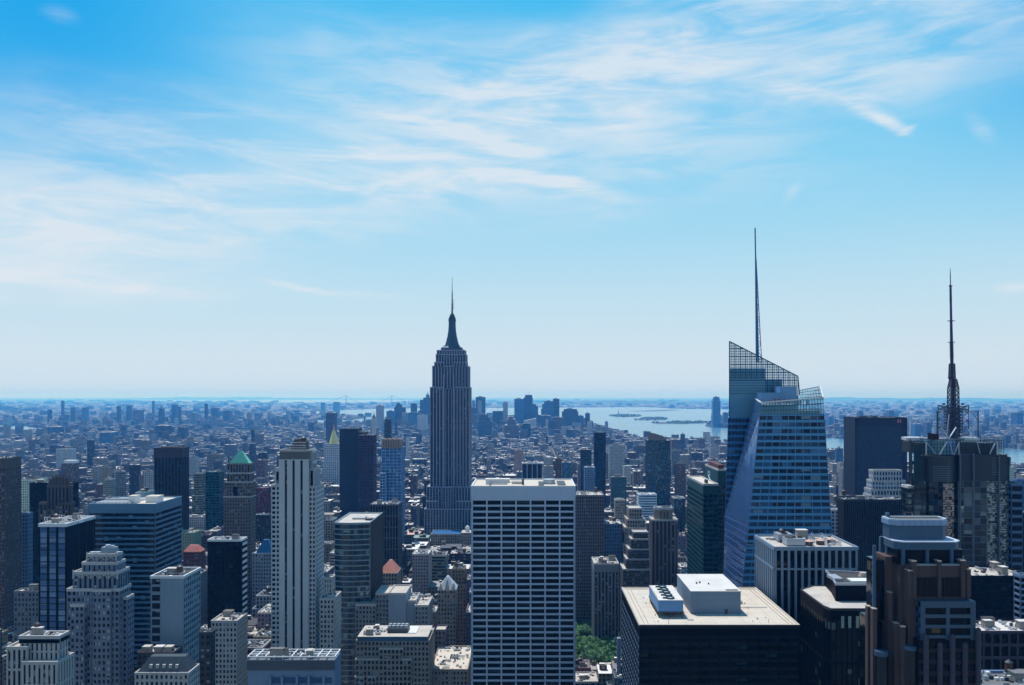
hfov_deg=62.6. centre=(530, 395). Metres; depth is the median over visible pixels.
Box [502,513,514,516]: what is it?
window
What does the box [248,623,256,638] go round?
city building
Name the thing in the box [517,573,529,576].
window
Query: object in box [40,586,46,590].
window
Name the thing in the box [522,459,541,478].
pinstripe block
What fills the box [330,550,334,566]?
city building
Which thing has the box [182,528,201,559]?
city building
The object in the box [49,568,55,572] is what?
window
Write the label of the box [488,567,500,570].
window
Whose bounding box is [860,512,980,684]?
granite pier tower
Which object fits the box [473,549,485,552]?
window
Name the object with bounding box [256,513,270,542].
city building
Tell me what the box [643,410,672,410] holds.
spit
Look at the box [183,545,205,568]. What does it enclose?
red roof block
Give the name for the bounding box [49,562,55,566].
window
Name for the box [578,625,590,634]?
plane tree
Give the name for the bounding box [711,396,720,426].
skyscraper
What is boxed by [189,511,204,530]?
city building
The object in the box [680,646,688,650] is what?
window
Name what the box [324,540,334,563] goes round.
city building
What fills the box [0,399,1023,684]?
distant buildings
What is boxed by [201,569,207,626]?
city building
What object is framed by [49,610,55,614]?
window
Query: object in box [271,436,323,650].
ribbed white tower
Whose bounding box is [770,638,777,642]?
window
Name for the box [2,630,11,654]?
city building
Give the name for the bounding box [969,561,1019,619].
black back block
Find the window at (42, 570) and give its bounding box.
[40,568,46,572]
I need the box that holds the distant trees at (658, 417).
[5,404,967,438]
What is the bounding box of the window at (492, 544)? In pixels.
[488,543,500,546]
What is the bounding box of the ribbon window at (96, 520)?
[95,519,154,521]
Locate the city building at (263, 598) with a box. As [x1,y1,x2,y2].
[252,585,270,617]
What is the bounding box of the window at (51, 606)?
[49,604,55,608]
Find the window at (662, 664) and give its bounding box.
[660,662,668,666]
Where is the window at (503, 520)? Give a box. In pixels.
[502,519,514,522]
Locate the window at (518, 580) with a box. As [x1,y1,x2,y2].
[517,579,529,582]
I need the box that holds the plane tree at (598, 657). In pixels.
[589,649,601,664]
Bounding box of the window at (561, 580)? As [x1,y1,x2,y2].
[560,579,572,582]
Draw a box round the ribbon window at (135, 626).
[134,625,150,627]
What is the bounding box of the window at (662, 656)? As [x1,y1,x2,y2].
[660,654,668,658]
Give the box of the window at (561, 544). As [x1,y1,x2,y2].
[560,543,572,546]
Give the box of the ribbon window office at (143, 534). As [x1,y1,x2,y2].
[88,495,181,684]
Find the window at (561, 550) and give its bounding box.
[560,549,572,552]
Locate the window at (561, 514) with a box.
[560,513,572,516]
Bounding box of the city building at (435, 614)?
[433,605,437,626]
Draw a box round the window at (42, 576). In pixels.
[40,574,46,578]
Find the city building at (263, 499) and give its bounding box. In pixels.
[256,484,270,512]
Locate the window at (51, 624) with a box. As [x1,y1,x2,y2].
[49,622,55,626]
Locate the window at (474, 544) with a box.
[473,543,485,546]
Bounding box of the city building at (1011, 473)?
[1010,466,1013,480]
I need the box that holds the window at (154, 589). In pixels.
[152,587,159,592]
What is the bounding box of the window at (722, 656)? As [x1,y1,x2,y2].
[720,654,728,658]
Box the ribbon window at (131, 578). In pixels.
[130,577,150,579]
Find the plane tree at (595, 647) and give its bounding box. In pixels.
[586,642,599,650]
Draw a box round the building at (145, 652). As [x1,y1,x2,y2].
[137,644,181,669]
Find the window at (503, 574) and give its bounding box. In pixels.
[502,573,514,576]
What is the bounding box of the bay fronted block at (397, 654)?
[355,623,434,684]
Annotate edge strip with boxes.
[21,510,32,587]
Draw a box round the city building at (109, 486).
[103,477,115,496]
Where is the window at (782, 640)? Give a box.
[780,638,787,642]
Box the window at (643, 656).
[641,654,648,658]
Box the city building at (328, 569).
[324,566,333,575]
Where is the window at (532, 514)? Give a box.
[531,513,543,516]
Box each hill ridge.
[118,397,331,398]
[536,400,727,403]
[694,397,1023,400]
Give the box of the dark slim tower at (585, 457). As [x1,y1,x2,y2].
[580,448,591,490]
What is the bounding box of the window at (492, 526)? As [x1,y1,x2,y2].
[488,525,500,528]
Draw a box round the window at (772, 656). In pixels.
[770,654,777,658]
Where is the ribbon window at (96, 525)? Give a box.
[95,524,154,526]
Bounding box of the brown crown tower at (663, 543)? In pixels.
[649,506,677,586]
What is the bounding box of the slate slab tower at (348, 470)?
[340,428,361,516]
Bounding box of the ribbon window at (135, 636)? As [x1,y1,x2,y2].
[134,635,150,638]
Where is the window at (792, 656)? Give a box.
[790,654,797,658]
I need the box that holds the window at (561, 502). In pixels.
[560,501,572,504]
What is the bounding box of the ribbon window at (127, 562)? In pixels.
[126,561,154,563]
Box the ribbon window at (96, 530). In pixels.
[95,529,154,531]
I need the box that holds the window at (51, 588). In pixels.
[49,586,55,590]
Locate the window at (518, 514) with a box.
[517,513,529,516]
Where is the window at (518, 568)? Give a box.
[517,567,529,570]
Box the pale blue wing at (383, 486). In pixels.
[380,472,386,500]
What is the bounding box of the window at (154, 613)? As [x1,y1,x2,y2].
[152,611,159,616]
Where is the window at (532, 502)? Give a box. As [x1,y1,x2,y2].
[531,501,543,504]
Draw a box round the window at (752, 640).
[750,638,758,642]
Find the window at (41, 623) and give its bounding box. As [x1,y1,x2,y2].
[40,622,46,626]
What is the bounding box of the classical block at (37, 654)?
[6,621,73,684]
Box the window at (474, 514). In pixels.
[473,513,485,516]
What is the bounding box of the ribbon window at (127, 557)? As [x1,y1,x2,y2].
[123,556,154,558]
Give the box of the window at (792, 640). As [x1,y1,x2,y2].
[790,638,797,642]
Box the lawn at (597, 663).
[576,645,610,664]
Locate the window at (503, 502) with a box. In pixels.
[502,501,514,504]
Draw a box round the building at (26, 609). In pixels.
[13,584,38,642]
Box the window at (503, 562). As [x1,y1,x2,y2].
[502,561,514,564]
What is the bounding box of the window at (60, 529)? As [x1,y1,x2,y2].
[58,527,64,531]
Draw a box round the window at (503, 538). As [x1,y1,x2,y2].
[502,537,514,540]
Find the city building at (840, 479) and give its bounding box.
[838,467,843,493]
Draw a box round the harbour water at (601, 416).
[300,407,1023,463]
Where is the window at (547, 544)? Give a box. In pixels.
[546,543,558,546]
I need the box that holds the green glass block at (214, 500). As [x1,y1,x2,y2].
[205,469,223,530]
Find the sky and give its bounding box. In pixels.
[0,0,1023,397]
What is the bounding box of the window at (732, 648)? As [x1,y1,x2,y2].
[730,646,738,650]
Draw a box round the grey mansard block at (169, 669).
[134,654,199,684]
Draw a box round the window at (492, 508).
[488,507,500,510]
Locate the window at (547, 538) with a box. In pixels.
[546,537,558,540]
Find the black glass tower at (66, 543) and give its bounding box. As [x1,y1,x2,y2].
[38,513,95,629]
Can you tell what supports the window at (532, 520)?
in the gridded tower at (522, 581)
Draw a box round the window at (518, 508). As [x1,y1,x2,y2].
[517,507,529,510]
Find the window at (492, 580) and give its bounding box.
[488,579,500,582]
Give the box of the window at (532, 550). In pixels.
[531,549,543,552]
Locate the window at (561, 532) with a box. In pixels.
[560,531,572,534]
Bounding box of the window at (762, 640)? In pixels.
[760,638,768,642]
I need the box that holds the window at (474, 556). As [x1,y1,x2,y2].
[473,555,485,558]
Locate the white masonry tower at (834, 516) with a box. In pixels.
[831,508,837,536]
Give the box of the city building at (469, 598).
[466,588,470,610]
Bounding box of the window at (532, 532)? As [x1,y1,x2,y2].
[531,531,543,534]
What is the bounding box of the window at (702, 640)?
[700,638,708,642]
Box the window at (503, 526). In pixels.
[502,525,514,528]
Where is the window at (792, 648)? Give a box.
[790,646,797,650]
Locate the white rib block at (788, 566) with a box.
[754,528,858,684]
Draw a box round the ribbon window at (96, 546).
[95,545,154,547]
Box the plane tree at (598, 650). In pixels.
[592,648,606,662]
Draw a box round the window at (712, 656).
[710,654,718,658]
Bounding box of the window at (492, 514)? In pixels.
[488,513,500,516]
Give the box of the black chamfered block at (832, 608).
[800,570,865,684]
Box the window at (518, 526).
[517,525,529,528]
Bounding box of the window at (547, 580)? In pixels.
[546,579,558,582]
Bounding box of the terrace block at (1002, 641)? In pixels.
[976,616,1023,669]
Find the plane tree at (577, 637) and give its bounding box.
[575,631,585,644]
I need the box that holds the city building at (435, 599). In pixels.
[428,594,437,604]
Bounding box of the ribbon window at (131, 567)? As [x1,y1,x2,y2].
[130,566,154,569]
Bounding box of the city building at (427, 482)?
[422,476,429,526]
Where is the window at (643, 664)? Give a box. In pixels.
[641,662,648,666]
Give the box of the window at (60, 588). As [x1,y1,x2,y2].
[58,586,64,590]
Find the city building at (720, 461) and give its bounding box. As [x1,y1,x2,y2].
[707,458,725,467]
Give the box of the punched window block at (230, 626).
[211,609,247,684]
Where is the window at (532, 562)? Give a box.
[531,561,543,564]
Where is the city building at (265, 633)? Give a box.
[253,624,270,638]
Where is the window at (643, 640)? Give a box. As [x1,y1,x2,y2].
[641,638,648,642]
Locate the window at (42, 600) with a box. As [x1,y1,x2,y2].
[40,598,46,602]
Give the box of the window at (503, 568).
[502,567,514,570]
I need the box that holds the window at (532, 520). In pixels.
[531,519,543,522]
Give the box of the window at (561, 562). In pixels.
[560,561,572,564]
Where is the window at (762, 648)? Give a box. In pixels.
[760,646,768,650]
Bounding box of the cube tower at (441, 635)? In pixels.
[435,625,447,652]
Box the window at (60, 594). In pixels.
[58,592,64,596]
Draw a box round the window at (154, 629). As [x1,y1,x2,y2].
[152,627,159,632]
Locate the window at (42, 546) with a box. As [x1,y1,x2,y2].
[40,544,46,548]
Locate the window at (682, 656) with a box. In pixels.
[680,654,688,658]
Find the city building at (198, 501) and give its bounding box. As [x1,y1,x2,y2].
[192,470,204,513]
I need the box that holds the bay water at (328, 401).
[145,400,411,402]
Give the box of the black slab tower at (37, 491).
[29,479,78,583]
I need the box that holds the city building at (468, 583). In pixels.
[466,574,470,608]
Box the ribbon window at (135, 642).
[134,641,150,643]
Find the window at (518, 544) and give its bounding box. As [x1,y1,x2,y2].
[517,543,529,546]
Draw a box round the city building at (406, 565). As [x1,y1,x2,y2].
[402,544,411,577]
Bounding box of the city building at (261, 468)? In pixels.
[256,458,267,477]
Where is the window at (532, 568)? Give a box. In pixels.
[531,567,543,570]
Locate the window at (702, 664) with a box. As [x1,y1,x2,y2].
[700,662,708,666]
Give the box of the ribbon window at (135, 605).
[134,604,150,606]
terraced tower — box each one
[620,529,649,648]
[863,469,905,496]
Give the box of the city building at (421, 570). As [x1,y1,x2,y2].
[412,548,431,593]
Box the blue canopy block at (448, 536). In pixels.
[431,529,463,545]
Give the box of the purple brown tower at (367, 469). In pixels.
[358,431,376,511]
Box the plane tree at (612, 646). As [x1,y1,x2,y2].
[608,637,616,649]
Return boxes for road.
[420,446,1010,526]
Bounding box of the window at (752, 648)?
[750,646,758,650]
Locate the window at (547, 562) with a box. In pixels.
[546,561,558,564]
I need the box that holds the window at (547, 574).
[546,573,558,576]
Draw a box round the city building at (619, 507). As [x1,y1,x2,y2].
[612,497,624,522]
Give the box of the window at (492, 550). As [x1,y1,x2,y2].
[488,549,500,552]
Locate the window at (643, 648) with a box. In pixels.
[641,646,648,650]
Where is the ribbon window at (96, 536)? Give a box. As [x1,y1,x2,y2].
[95,535,154,537]
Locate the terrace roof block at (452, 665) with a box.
[433,645,470,684]
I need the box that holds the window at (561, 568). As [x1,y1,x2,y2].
[560,567,572,570]
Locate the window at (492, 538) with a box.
[488,537,500,540]
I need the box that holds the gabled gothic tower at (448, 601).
[438,575,457,644]
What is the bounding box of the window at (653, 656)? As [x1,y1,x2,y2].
[651,654,658,658]
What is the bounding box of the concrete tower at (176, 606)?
[150,564,200,663]
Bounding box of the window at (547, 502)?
[546,501,558,504]
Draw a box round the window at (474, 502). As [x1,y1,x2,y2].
[473,501,485,504]
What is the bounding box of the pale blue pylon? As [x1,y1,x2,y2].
[617,632,620,674]
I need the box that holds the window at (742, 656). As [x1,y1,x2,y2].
[740,654,748,658]
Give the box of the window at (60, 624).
[58,622,64,626]
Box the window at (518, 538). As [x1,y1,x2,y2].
[517,537,529,540]
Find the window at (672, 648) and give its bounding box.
[670,646,678,650]
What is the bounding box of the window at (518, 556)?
[517,555,529,558]
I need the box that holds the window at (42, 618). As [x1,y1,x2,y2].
[40,616,46,620]
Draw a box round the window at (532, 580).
[531,579,543,582]
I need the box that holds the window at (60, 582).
[58,580,64,584]
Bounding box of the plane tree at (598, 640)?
[591,637,603,647]
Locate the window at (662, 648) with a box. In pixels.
[660,646,668,650]
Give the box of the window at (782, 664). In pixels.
[780,662,787,666]
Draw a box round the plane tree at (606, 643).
[601,640,610,657]
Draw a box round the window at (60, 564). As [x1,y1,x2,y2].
[58,562,64,566]
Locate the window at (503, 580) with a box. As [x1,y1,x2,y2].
[502,579,514,582]
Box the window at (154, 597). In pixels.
[152,595,159,600]
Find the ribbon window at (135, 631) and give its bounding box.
[134,630,150,632]
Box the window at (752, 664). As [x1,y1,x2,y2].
[750,662,758,666]
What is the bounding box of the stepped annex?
[319,589,340,684]
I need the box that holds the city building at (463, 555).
[449,548,470,564]
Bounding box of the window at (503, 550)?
[502,549,514,552]
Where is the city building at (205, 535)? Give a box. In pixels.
[201,530,213,550]
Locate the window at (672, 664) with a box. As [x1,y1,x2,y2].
[670,662,678,666]
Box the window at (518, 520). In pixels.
[517,519,529,522]
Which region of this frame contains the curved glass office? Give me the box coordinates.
[334,512,382,684]
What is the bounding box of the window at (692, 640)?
[690,638,698,642]
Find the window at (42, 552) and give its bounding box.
[40,550,46,554]
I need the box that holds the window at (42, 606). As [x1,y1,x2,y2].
[40,604,46,608]
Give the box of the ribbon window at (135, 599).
[134,598,150,600]
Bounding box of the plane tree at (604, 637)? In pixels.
[597,635,609,657]
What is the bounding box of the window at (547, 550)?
[546,549,558,552]
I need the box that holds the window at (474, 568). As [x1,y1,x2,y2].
[473,567,485,570]
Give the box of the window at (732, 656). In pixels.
[730,654,738,658]
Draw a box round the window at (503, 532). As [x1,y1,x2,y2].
[502,531,514,534]
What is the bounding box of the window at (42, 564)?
[40,562,46,566]
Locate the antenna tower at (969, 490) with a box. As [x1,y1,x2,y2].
[901,270,1022,571]
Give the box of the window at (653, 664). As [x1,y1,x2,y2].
[651,662,658,666]
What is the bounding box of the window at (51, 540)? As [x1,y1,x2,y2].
[49,538,55,542]
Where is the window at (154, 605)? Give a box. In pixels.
[152,603,159,608]
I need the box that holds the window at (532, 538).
[531,537,543,540]
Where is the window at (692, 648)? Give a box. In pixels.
[690,646,698,650]
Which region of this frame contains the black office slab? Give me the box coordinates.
[207,534,246,627]
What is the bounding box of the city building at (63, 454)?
[56,446,75,468]
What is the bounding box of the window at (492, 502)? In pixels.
[488,501,500,504]
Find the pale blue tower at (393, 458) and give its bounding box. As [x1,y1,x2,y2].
[381,438,404,543]
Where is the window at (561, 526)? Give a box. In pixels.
[560,525,572,528]
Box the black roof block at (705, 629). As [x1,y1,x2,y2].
[621,574,799,684]
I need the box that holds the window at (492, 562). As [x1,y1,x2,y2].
[488,561,500,564]
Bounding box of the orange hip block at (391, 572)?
[383,559,400,584]
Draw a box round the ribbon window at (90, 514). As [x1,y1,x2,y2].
[89,513,154,516]
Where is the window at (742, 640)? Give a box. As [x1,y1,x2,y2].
[740,638,748,642]
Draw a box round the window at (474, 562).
[473,561,485,564]
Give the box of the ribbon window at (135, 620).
[134,619,150,622]
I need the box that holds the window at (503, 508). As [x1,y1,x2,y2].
[502,507,514,510]
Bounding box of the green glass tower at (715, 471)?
[705,461,725,573]
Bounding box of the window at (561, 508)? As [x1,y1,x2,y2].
[560,507,572,510]
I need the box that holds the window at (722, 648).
[720,646,728,650]
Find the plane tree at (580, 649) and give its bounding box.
[575,643,585,654]
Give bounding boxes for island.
[637,417,665,419]
[651,421,706,423]
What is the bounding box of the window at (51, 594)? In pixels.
[49,592,55,596]
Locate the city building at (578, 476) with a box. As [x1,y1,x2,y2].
[577,463,579,490]
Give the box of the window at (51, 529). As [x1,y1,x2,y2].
[49,527,55,531]
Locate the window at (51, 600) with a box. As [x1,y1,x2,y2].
[49,598,55,602]
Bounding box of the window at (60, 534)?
[58,532,64,537]
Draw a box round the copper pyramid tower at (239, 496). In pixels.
[223,451,255,616]
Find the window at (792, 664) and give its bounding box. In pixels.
[790,662,797,666]
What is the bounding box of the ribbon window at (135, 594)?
[134,593,150,595]
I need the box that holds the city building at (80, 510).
[78,497,82,511]
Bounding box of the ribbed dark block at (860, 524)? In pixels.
[837,495,900,571]
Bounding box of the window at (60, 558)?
[58,556,64,560]
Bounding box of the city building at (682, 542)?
[678,531,686,556]
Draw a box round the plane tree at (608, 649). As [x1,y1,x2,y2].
[601,645,616,656]
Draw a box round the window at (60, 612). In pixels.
[58,610,64,614]
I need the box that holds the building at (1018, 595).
[1013,572,1023,619]
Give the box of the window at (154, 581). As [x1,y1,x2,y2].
[152,579,159,583]
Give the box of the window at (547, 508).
[546,507,558,510]
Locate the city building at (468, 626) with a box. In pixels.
[466,604,470,644]
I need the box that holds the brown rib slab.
[575,487,603,636]
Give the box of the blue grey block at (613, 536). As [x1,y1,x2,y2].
[604,516,622,630]
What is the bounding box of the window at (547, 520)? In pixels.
[546,519,558,522]
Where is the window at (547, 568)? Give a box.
[546,567,558,570]
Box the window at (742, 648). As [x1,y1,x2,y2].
[740,646,748,650]
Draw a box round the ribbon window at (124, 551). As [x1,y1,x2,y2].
[95,550,154,553]
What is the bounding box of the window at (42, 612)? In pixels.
[40,610,46,614]
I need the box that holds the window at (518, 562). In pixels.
[517,561,529,564]
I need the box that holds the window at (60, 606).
[58,604,64,608]
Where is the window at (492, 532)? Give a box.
[488,531,500,534]
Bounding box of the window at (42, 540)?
[40,538,46,542]
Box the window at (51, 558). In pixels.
[49,556,55,560]
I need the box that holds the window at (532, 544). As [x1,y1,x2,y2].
[531,543,543,546]
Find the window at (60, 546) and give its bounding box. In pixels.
[58,544,64,548]
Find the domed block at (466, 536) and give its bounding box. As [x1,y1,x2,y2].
[461,525,470,547]
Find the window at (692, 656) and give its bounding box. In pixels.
[690,654,698,658]
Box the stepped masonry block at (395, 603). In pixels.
[355,584,432,657]
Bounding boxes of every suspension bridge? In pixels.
[168,414,230,423]
[191,417,270,430]
[330,396,411,406]
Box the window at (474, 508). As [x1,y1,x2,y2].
[473,507,485,510]
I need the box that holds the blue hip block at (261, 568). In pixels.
[252,539,270,607]
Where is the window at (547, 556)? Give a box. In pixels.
[546,555,558,558]
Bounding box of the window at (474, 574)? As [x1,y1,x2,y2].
[473,573,485,576]
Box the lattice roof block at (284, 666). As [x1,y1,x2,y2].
[247,647,340,684]
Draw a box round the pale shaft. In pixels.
[584,466,594,490]
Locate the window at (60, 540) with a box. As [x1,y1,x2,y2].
[58,538,64,542]
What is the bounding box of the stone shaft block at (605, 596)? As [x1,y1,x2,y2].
[591,555,618,656]
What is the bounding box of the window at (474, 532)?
[473,531,485,534]
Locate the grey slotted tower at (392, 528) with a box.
[369,498,401,583]
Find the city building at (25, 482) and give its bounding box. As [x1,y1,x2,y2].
[21,475,46,511]
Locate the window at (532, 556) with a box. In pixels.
[531,555,543,558]
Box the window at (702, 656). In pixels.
[700,654,708,658]
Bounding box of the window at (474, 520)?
[473,519,485,522]
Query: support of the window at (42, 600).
in the black glass tower at (66, 543)
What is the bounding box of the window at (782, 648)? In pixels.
[780,646,787,650]
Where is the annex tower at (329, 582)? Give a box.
[324,572,334,593]
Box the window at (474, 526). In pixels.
[473,525,485,528]
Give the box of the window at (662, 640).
[660,638,668,642]
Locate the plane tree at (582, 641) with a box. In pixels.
[578,637,588,658]
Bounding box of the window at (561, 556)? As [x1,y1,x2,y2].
[560,555,572,558]
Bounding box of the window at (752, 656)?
[750,654,758,658]
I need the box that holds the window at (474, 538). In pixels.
[473,537,485,540]
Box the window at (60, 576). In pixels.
[58,574,64,578]
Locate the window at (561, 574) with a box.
[560,573,572,576]
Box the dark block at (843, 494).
[836,490,853,507]
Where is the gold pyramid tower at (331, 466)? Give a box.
[322,426,339,484]
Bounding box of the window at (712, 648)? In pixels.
[710,646,718,650]
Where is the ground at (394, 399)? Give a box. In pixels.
[0,398,1023,438]
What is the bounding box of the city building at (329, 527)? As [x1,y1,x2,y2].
[324,516,336,540]
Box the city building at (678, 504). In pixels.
[671,495,684,532]
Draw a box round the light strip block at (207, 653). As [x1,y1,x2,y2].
[199,628,215,684]
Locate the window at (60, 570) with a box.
[58,568,64,572]
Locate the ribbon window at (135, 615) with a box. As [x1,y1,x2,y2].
[134,614,150,616]
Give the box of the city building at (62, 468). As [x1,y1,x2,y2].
[61,463,63,475]
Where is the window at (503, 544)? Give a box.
[502,543,514,546]
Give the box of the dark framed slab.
[844,416,906,496]
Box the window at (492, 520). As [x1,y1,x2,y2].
[488,519,500,522]
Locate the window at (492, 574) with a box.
[488,573,500,576]
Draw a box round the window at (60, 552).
[58,550,64,554]
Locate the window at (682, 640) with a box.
[680,638,688,642]
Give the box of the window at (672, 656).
[670,654,678,658]
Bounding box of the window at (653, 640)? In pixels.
[651,638,658,642]
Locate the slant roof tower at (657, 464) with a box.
[645,433,669,505]
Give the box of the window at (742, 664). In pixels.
[740,662,748,666]
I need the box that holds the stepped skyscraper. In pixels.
[424,289,472,538]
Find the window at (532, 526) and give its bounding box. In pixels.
[531,525,543,528]
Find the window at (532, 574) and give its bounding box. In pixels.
[531,573,543,576]
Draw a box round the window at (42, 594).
[40,592,46,596]
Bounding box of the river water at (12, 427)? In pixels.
[0,425,35,428]
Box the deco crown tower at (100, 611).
[66,544,133,684]
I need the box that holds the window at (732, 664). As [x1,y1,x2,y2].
[730,662,738,666]
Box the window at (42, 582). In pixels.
[40,580,46,584]
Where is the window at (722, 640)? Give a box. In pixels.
[720,638,728,642]
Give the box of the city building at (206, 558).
[205,551,207,565]
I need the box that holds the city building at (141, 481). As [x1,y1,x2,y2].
[139,473,153,490]
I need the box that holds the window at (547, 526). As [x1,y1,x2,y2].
[546,525,558,528]
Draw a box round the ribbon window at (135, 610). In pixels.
[134,609,150,611]
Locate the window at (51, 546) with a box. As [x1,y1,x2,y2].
[49,544,55,548]
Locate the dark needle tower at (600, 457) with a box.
[594,431,605,507]
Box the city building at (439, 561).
[432,548,447,580]
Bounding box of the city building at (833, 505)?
[830,501,835,507]
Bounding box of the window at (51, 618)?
[49,616,55,620]
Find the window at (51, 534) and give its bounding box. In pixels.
[49,532,55,537]
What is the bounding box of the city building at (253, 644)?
[248,639,270,658]
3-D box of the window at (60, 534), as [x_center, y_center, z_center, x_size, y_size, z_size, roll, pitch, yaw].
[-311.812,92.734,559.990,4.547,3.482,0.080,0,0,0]
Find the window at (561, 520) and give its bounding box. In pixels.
[560,519,572,522]
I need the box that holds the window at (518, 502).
[517,501,529,504]
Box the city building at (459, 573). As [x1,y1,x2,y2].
[452,560,465,644]
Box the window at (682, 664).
[680,662,688,666]
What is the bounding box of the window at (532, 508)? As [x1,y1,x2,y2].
[531,507,543,510]
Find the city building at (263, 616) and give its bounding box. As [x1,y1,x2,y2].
[257,606,270,631]
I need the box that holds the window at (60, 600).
[58,598,64,602]
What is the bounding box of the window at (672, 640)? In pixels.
[670,638,678,642]
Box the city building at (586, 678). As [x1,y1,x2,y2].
[575,672,597,684]
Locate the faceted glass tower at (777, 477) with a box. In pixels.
[723,228,831,586]
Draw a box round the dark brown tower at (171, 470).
[154,446,188,529]
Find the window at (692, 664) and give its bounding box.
[690,662,698,666]
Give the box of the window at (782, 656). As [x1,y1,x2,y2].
[780,654,787,658]
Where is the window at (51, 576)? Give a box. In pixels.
[49,574,55,578]
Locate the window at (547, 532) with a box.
[546,531,558,534]
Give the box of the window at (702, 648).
[700,646,708,650]
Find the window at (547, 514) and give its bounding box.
[546,513,558,516]
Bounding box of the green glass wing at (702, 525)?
[687,475,718,573]
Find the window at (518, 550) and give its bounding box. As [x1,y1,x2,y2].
[517,549,529,552]
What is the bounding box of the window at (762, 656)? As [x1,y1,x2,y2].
[760,654,768,658]
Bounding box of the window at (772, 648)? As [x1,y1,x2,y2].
[770,646,777,650]
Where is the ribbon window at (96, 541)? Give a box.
[95,540,154,542]
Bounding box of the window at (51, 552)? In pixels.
[49,550,55,554]
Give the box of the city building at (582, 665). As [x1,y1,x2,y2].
[575,657,590,671]
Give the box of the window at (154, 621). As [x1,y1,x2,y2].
[152,619,159,624]
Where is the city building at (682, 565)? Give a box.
[678,562,686,568]
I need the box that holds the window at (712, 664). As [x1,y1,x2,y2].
[710,662,718,666]
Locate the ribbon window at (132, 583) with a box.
[130,582,150,585]
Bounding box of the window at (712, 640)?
[710,638,718,642]
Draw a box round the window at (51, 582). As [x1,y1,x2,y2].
[49,580,55,584]
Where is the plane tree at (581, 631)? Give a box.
[576,627,587,640]
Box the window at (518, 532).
[517,531,529,534]
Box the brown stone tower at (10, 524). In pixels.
[0,456,20,629]
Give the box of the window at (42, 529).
[40,527,46,531]
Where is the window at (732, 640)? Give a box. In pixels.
[730,638,738,642]
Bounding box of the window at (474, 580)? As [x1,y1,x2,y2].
[473,579,485,582]
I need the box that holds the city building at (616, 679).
[606,664,621,684]
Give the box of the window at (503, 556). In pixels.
[502,555,514,558]
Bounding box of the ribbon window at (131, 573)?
[130,572,154,574]
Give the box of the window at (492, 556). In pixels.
[488,555,500,558]
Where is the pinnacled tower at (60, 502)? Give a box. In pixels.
[38,474,77,522]
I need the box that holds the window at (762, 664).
[760,662,768,666]
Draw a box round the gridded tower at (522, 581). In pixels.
[471,478,575,684]
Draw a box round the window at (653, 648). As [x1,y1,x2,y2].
[651,646,658,650]
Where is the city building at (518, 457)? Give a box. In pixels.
[514,448,522,473]
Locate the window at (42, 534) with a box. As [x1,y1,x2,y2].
[40,532,46,537]
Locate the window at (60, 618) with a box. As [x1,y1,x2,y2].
[58,616,64,620]
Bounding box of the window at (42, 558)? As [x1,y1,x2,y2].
[40,556,46,560]
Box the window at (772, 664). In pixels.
[770,662,777,666]
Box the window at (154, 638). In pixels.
[152,636,159,640]
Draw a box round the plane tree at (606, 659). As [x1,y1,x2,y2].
[600,655,610,661]
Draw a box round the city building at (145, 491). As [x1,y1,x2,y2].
[135,486,153,495]
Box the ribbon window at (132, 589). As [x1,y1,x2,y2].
[131,588,150,590]
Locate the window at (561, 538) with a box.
[560,537,572,540]
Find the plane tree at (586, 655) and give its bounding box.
[578,652,592,660]
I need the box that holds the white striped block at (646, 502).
[636,492,656,520]
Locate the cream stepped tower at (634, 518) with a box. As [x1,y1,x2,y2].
[622,505,648,562]
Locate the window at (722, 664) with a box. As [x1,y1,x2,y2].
[720,662,728,666]

